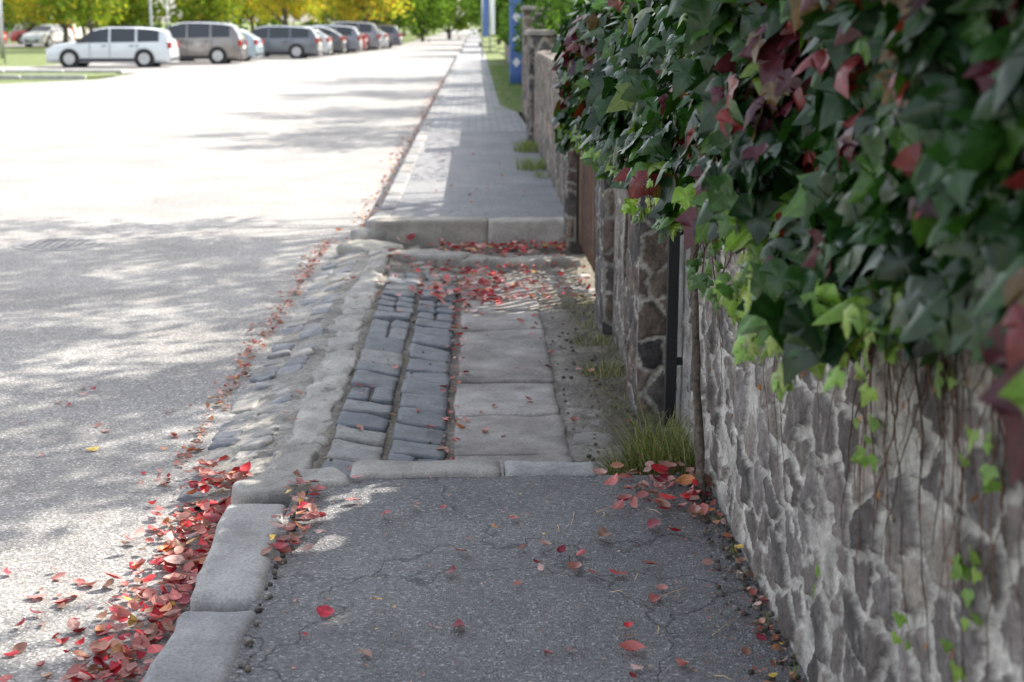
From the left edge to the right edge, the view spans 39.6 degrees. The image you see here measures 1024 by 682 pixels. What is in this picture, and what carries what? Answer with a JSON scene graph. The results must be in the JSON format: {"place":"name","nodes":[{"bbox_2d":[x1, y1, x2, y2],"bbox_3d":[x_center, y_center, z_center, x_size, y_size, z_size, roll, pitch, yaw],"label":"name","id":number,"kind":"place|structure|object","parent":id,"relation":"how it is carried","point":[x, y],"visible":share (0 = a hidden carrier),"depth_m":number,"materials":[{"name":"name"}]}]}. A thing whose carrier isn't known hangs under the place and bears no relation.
{"place":"outdoors","nodes":[
{"label":"outdoors","id":0,"kind":"place"},
{"bbox_2d":[5,6,88,37],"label":"walls","id":1,"kind":"structure","parent":0,"point":[78,33],"depth_m":149.15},
{"bbox_2d":[0,29,470,681],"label":"road","id":2,"kind":"structure","parent":0,"point":[208,203],"depth_m":10.37,"materials":[{"name":"grey asphalt"}]},
{"bbox_2d":[12,237,104,250],"bbox_3d":[-3.637,-0.781,11.419,0.720,0.022,0.720,0,13,-1],"label":"manhole cover","id":3,"kind":"object","parent":2,"relation":"on","point":[56,243],"visible":1,"depth_m":11.36,"materials":[{"name":"metal"}]},
{"bbox_2d":[45,26,179,67],"bbox_3d":[-15.426,-11.357,54.976,4.776,1.595,2.160,0,13,-2],"label":"parked car","id":4,"kind":"object","parent":2,"relation":"on","point":[142,46],"visible":0.99,"depth_m":54.15,"materials":[{"name":"paint"}]},
{"bbox_2d":[149,0,152,27],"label":"street lamp","id":5,"kind":"object","parent":2,"relation":"on","point":[150,13],"visible":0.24,"depth_m":64.86,"materials":[{"name":"metal"}]},
{"bbox_2d":[166,0,169,62],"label":"traffic sign","id":6,"kind":"object","parent":2,"relation":"on","point":[167,15],"visible":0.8,"depth_m":59.58,"materials":[{"name":"metal"}]},
{"bbox_2d":[166,21,247,63],"bbox_3d":[-13.436,-12.401,59.201,4.576,1.775,2.200,0,13,-2],"label":"parked car","id":7,"kind":"object","parent":2,"relation":"on","point":[213,42],"visible":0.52,"depth_m":58.37,"materials":[{"name":"paint"}]},
{"bbox_2d":[179,29,263,61],"bbox_3d":[-13.232,-13.125,62.940,4.226,1.543,2.100,0,13,1],"label":"parked car","id":8,"kind":"object","parent":2,"relation":"on","point":[255,43],"visible":0.23,"depth_m":62.24,"materials":[{"name":"paint"}]},
{"bbox_2d":[250,25,322,58],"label":"parked car","id":9,"kind":"object","parent":2,"relation":"on","point":[296,41],"visible":0.55,"depth_m":66.43,"materials":[{"name":"paint"}]},
{"bbox_2d":[263,26,332,56],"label":"parked car","id":10,"kind":"object","parent":2,"relation":"on","point":[327,44],"visible":0.12,"depth_m":70.12,"materials":[{"name":"paint"}]},
{"bbox_2d":[305,26,346,54],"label":"parked car","id":11,"kind":"object","parent":2,"relation":"on","point":[339,40],"visible":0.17,"depth_m":73.36,"materials":[{"name":"paint"}]},
{"bbox_2d":[308,24,362,53],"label":"parked car","id":12,"kind":"object","parent":2,"relation":"on","point":[354,36],"visible":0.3,"depth_m":76.83,"materials":[{"name":"paint"}]},
{"bbox_2d":[332,21,380,50],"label":"parked car","id":13,"kind":"object","parent":2,"relation":"on","point":[371,31],"visible":0.23,"depth_m":83.44,"materials":[{"name":"paint"}]},
{"bbox_2d":[350,30,367,51],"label":"parked car","id":14,"kind":"object","parent":2,"relation":"on","point":[364,41],"visible":0.1,"depth_m":80.40,"materials":[{"name":"paint"}]},
{"bbox_2d":[370,28,388,49],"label":"parked car","id":15,"kind":"object","parent":2,"relation":"on","point":[384,39],"visible":0.1,"depth_m":86.90,"materials":[{"name":"paint"}]},
{"bbox_2d":[375,24,402,48],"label":"parked car","id":16,"kind":"object","parent":2,"relation":"on","point":[395,38],"visible":0.23,"depth_m":90.37,"materials":[{"name":"paint"}]},
{"bbox_2d":[0,77,801,681],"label":"fallen leaves","id":17,"kind":"object","parent":2,"relation":"on","point":[166,601],"visible":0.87,"depth_m":4.72,"materials":[{"name":"red plant"}]},
{"bbox_2d":[0,22,521,274],"bbox_3d":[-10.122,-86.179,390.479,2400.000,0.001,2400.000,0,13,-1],"label":"ground","id":18,"kind":"structure","parent":0,"point":[25,56],"depth_m":76.09,"materials":[{"name":"green plant"}]},
{"bbox_2d":[0,13,3,58],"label":"street lamp","id":19,"kind":"object","parent":18,"relation":"on","point":[1,49],"visible":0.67,"depth_m":66.91,"materials":[{"name":"metal"}]},
{"bbox_2d":[0,0,5,63],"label":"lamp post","id":20,"kind":"object","parent":18,"relation":"on","point":[2,32],"visible":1,"depth_m":58.12,"materials":[{"name":"metal"}]},
{"bbox_2d":[2,0,40,35],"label":"street tree","id":21,"kind":"object","parent":18,"relation":"on","point":[10,27],"visible":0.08,"depth_m":113.45,"materials":[{"name":"green plant"}]},
{"bbox_2d":[1,0,57,29],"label":"autumn tree","id":22,"kind":"object","parent":18,"relation":"on","point":[8,15],"visible":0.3,"depth_m":105.95,"materials":[{"name":"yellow plant"}]},
{"bbox_2d":[5,43,56,45],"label":"parking apron","id":23,"kind":"object","parent":18,"relation":"on","point":[12,44],"depth_m":106.01,"materials":[{"name":"concrete"}]},
{"bbox_2d":[4,31,7,42],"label":"parked car","id":24,"kind":"object","parent":23,"relation":"on","point":[5,38],"visible":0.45,"depth_m":101.26,"materials":[{"name":"paint"}]},
{"bbox_2d":[10,23,75,43],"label":"parked car","id":25,"kind":"object","parent":23,"relation":"on","point":[15,36],"visible":0.17,"depth_m":107.61,"materials":[{"name":"paint"}]},
{"bbox_2d":[22,24,73,46],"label":"parked car","id":26,"kind":"object","parent":23,"relation":"on","point":[47,35],"visible":0.79,"depth_m":98.82,"materials":[{"name":"paint"}]},
{"bbox_2d":[4,0,100,42],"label":"autumn tree","id":27,"kind":"object","parent":18,"relation":"on","point":[29,4],"visible":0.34,"depth_m":96.19,"materials":[{"name":"yellow plant"}]},
{"bbox_2d":[0,73,115,76],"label":"grass verge","id":28,"kind":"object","parent":18,"relation":"on","point":[98,74],"depth_m":46.70,"materials":[{"name":"green plant"}]},
{"bbox_2d":[0,70,122,79],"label":"verge kerb","id":29,"kind":"structure","parent":18,"relation":"on","point":[42,77],"depth_m":43.80,"materials":[{"name":"concrete"}]},
{"bbox_2d":[22,0,129,35],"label":"autumn tree","id":30,"kind":"object","parent":18,"relation":"on","point":[80,11],"visible":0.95,"depth_m":81.90,"materials":[{"name":"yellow plant"}]},
{"bbox_2d":[0,69,159,72],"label":"parking lane","id":31,"kind":"structure","parent":18,"relation":"on","point":[134,70],"depth_m":51.94,"materials":[{"name":"grey asphalt"}]},
{"bbox_2d":[81,26,85,36],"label":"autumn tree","id":32,"kind":"object","parent":18,"relation":"on","point":[83,32],"depth_m":130.83,"materials":[{"name":"plant"}]},
{"bbox_2d":[71,1,159,28],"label":"street tree","id":33,"kind":"object","parent":18,"relation":"on","point":[138,23],"visible":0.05,"depth_m":115.52,"materials":[{"name":"green plant"}]},
{"bbox_2d":[81,0,170,28],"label":"autumn tree","id":34,"kind":"object","parent":18,"relation":"on","point":[135,7],"visible":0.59,"depth_m":91.82,"materials":[{"name":"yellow plant"}]},
{"bbox_2d":[168,0,245,23],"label":"autumn tree","id":35,"kind":"object","parent":18,"relation":"on","point":[197,10],"visible":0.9,"depth_m":94.32,"materials":[{"name":"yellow plant"}]},
{"bbox_2d":[172,0,241,23],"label":"autumn tree","id":36,"kind":"object","parent":18,"relation":"on","point":[216,18],"visible":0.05,"depth_m":125.85,"materials":[{"name":"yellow plant"}]},
{"bbox_2d":[218,0,292,30],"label":"autumn tree","id":37,"kind":"object","parent":18,"relation":"on","point":[251,17],"visible":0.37,"depth_m":107.80,"materials":[{"name":"yellow plant"}]},
{"bbox_2d":[241,0,335,24],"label":"autumn tree","id":38,"kind":"object","parent":18,"relation":"on","point":[301,7],"visible":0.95,"depth_m":100.98,"materials":[{"name":"yellow plant"}]},
{"bbox_2d":[142,0,495,35],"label":"distant treeline","id":39,"kind":"object","parent":18,"relation":"on","point":[274,21],"visible":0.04,"depth_m":175.16,"materials":[{"name":"green plant"}]},
{"bbox_2d":[307,0,342,20],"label":"autumn tree","id":40,"kind":"object","parent":18,"relation":"on","point":[322,7],"visible":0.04,"depth_m":120.25,"materials":[{"name":"yellow plant"}]},
{"bbox_2d":[318,0,372,23],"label":"street tree","id":41,"kind":"object","parent":18,"relation":"on","point":[327,17],"visible":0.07,"depth_m":113.65,"materials":[{"name":"green plant"}]},
{"bbox_2d":[310,0,415,24],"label":"autumn tree","id":42,"kind":"object","parent":18,"relation":"on","point":[364,8],"visible":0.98,"depth_m":95.95,"materials":[{"name":"yellow plant"}]},
{"bbox_2d":[142,459,597,681],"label":"stone kerb","id":43,"kind":"structure","parent":18,"relation":"on","point":[212,627],"depth_m":4.34,"materials":[{"name":"stone"}]},
{"bbox_2d":[352,0,434,35],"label":"street tree","id":44,"kind":"object","parent":18,"relation":"on","point":[402,22],"visible":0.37,"depth_m":108.24,"materials":[{"name":"green plant"}]},
{"bbox_2d":[366,53,460,227],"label":"stone kerb","id":45,"kind":"structure","parent":18,"relation":"on","point":[392,198],"depth_m":15.83,"materials":[{"name":"stone"}]},
{"bbox_2d":[407,11,443,37],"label":"street tree","id":46,"kind":"object","parent":18,"relation":"on","point":[418,35],"visible":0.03,"depth_m":145.88,"materials":[{"name":"green plant"}]},
{"bbox_2d":[397,0,455,40],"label":"street tree","id":47,"kind":"object","parent":18,"relation":"on","point":[433,5],"visible":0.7,"depth_m":120.98,"materials":[{"name":"green plant"}]},
{"bbox_2d":[177,241,687,511],"bbox_3d":[-0.315,-0.095,8.276,2.120,0.111,6.300,0,13,-1],"label":"driveway bed","id":48,"kind":"object","parent":18,"relation":"on","point":[578,384],"visible":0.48,"depth_m":7.09,"materials":[{"name":"grey concrete"}]},
{"bbox_2d":[177,251,456,501],"bbox_3d":[-0.837,-0.016,8.061,1.026,0.190,5.673,0,13,-1],"label":"cobblestone strip","id":49,"kind":"object","parent":48,"relation":"on","point":[422,391],"visible":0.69,"depth_m":6.81,"materials":[{"name":"stone"}]},
{"bbox_2d":[262,247,390,475],"bbox_3d":[-0.918,-0.025,7.978,0.232,0.174,5.518,0,13,-1],"label":"concrete edging","id":50,"kind":"object","parent":48,"relation":"on","point":[293,455],"visible":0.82,"depth_m":6.84,"materials":[{"name":"concrete"}]},
{"bbox_2d":[237,250,800,681],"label":"gravel debris","id":51,"kind":"object","parent":48,"relation":"on","point":[720,593],"visible":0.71,"depth_m":4.29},
{"bbox_2d":[563,147,576,253],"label":"stone pillar","id":52,"kind":"structure","parent":48,"relation":"on","point":[569,183],"depth_m":10.96,"materials":[{"name":"stone"}]},
{"bbox_2d":[576,149,595,271],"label":"wooden gate","id":53,"kind":"structure","parent":48,"relation":"on","point":[585,213],"depth_m":10.27,"materials":[{"name":"brown wood"}]},
{"bbox_2d":[566,295,658,444],"bbox_3d":[0.490,0.050,7.508,0.434,0.082,3.365,0,13,-1],"label":"grass tuft","id":54,"kind":"object","parent":48,"relation":"on","point":[603,368],"visible":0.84,"depth_m":7.23,"materials":[{"name":"green plant"}]},
{"bbox_2d":[571,386,695,474],"bbox_3d":[0.544,0.402,5.453,0.756,0.277,0.948,0,13,-1],"label":"grass tuft","id":55,"kind":"object","parent":48,"relation":"on","point":[678,449],"visible":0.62,"depth_m":5.40,"materials":[{"name":"green plant"}]},
{"bbox_2d":[664,223,682,426],"bbox_3d":[0.698,-0.381,6.036,0.082,1.590,0.059,0,13,-1],"label":"iron post","id":56,"kind":"object","parent":48,"relation":"on","point":[672,360],"visible":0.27,"depth_m":6.09,"materials":[{"name":"black metal"}]},
{"bbox_2d":[418,0,478,38],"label":"street tree","id":57,"kind":"object","parent":18,"relation":"on","point":[448,30],"visible":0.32,"depth_m":136.09,"materials":[{"name":"green plant"}]},
{"bbox_2d":[350,216,564,248],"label":"step kerb","id":58,"kind":"structure","parent":18,"relation":"on","point":[426,231],"depth_m":11.25,"materials":[{"name":"stone"}]},
{"bbox_2d":[337,239,581,269],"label":"worn kerb","id":59,"kind":"structure","parent":18,"relation":"on","point":[463,259],"depth_m":10.41,"materials":[{"name":"stone"}]},
{"bbox_2d":[461,1,501,44],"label":"street tree","id":60,"kind":"object","parent":18,"relation":"on","point":[474,16],"visible":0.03,"depth_m":107.34,"materials":[{"name":"green plant"}]},
{"bbox_2d":[467,0,503,41],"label":"street tree","id":61,"kind":"object","parent":18,"relation":"on","point":[480,15],"visible":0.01,"depth_m":88.52,"materials":[{"name":"green plant"}]},
{"bbox_2d":[463,0,542,46],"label":"street tree","id":62,"kind":"object","parent":18,"relation":"on","point":[500,4],"visible":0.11,"depth_m":72.29,"materials":[{"name":"green plant"}]},
{"bbox_2d":[390,245,618,475],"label":"concrete paving slabs","id":63,"kind":"structure","parent":18,"relation":"on","point":[506,387],"depth_m":6.85,"materials":[{"name":"grey concrete"}]},
{"bbox_2d":[594,42,614,335],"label":"stone pillar","id":64,"kind":"structure","parent":18,"relation":"on","point":[604,219],"depth_m":7.91,"materials":[{"name":"grey stone"}]},
{"bbox_2d":[612,188,627,364],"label":"masonry wall","id":65,"kind":"structure","parent":18,"relation":"on","point":[618,326],"depth_m":7.50,"materials":[{"name":"stone"}]},
{"bbox_2d":[625,189,667,413],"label":"stone pillar","id":66,"kind":"structure","parent":18,"relation":"on","point":[646,297],"depth_m":6.32,"materials":[{"name":"grey stone"}]},
{"bbox_2d":[676,231,691,438],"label":"masonry wall","id":67,"kind":"structure","parent":18,"relation":"on","point":[683,391],"depth_m":6.07,"materials":[{"name":"stone"}]},
{"bbox_2d":[688,243,1023,681],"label":"masonry wall","id":68,"kind":"structure","parent":18,"relation":"on","point":[788,531],"depth_m":3.03,"materials":[{"name":"stone"}]},
{"bbox_2d":[551,0,1023,681],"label":"ivy vine","id":69,"kind":"object","parent":68,"relation":"on","point":[849,174],"visible":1,"depth_m":2.48,"materials":[{"name":"green plant"}]},
{"bbox_2d":[142,0,464,21],"label":"sky","id":70,"kind":"structure","parent":0,"point":[290,19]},
{"bbox_2d":[390,132,563,218],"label":"sidewalk","id":71,"kind":"structure","parent":0,"point":[463,170],"depth_m":14.02,"materials":[{"name":"concrete"}]},
{"bbox_2d":[524,45,526,124],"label":"masonry wall","id":72,"kind":"structure","parent":71,"relation":"on","point":[525,81],"depth_m":22.96,"materials":[{"name":"stone"}]},
{"bbox_2d":[508,138,549,177],"bbox_3d":[0.207,-2.146,16.199,0.673,0.165,3.991,0,13,-1],"label":"grass tuft","id":73,"kind":"object","parent":71,"relation":"on","point":[524,147],"visible":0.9,"depth_m":15.26,"materials":[{"name":"green plant"}]},
{"bbox_2d":[525,30,557,143],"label":"stone pillar","id":74,"kind":"structure","parent":71,"relation":"on","point":[539,40],"depth_m":18.09,"materials":[{"name":"grey stone"}]},
{"bbox_2d":[534,50,563,204],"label":"masonry wall","id":75,"kind":"structure","parent":71,"relation":"on","point":[546,98],"depth_m":14.87,"materials":[{"name":"stone"}]},
{"bbox_2d":[428,28,526,131],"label":"pavement","id":76,"kind":"structure","parent":0,"point":[468,103],"depth_m":27.26,"materials":[{"name":"concrete"}]},
{"bbox_2d":[481,0,487,57],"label":"banner flag","id":77,"kind":"object","parent":76,"relation":"on","point":[484,17],"visible":1,"depth_m":60.47,"materials":[{"name":"fabric"}]},
{"bbox_2d":[496,48,504,58],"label":"garden lawn","id":78,"kind":"structure","parent":0,"point":[501,51],"depth_m":77.57,"materials":[{"name":"green plant"}]},
{"bbox_2d":[504,30,508,64],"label":"masonry wall","id":79,"kind":"structure","parent":78,"relation":"on","point":[506,53],"depth_m":55.16,"materials":[{"name":"stone"}]},
{"bbox_2d":[520,6,549,121],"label":"stone pillar","id":80,"kind":"structure","parent":78,"relation":"on","point":[527,20],"depth_m":23.46,"materials":[{"name":"grey stone"}]},
{"bbox_2d":[497,0,590,54],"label":"tree","id":81,"kind":"object","parent":78,"relation":"on","point":[558,11],"visible":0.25,"depth_m":22.36,"materials":[{"name":"green plant"}]},
{"bbox_2d":[482,40,521,111],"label":"grass","id":82,"kind":"structure","parent":0,"point":[494,58],"depth_m":36.58,"materials":[{"name":"green plant"}]},
{"bbox_2d":[489,0,494,53],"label":"banner flag","id":83,"kind":"object","parent":82,"relation":"on","point":[492,10],"visible":1,"depth_m":68.27,"materials":[{"name":"fabric"}]},
{"bbox_2d":[509,0,522,84],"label":"advertising totem","id":84,"kind":"object","parent":82,"relation":"on","point":[515,64],"visible":0.62,"depth_m":35.23,"materials":[{"name":"blue paint"}]},
{"bbox_2d":[227,475,807,681],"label":"sidewalk","id":85,"kind":"structure","parent":0,"point":[486,643],"depth_m":4.09,"materials":[{"name":"grey asphalt"}]},
{"bbox_2d":[710,509,804,680],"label":"weed sprouts","id":86,"kind":"object","parent":85,"relation":"on","point":[767,621],"visible":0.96,"depth_m":3.87,"materials":[{"name":"green plant"}]}
]}

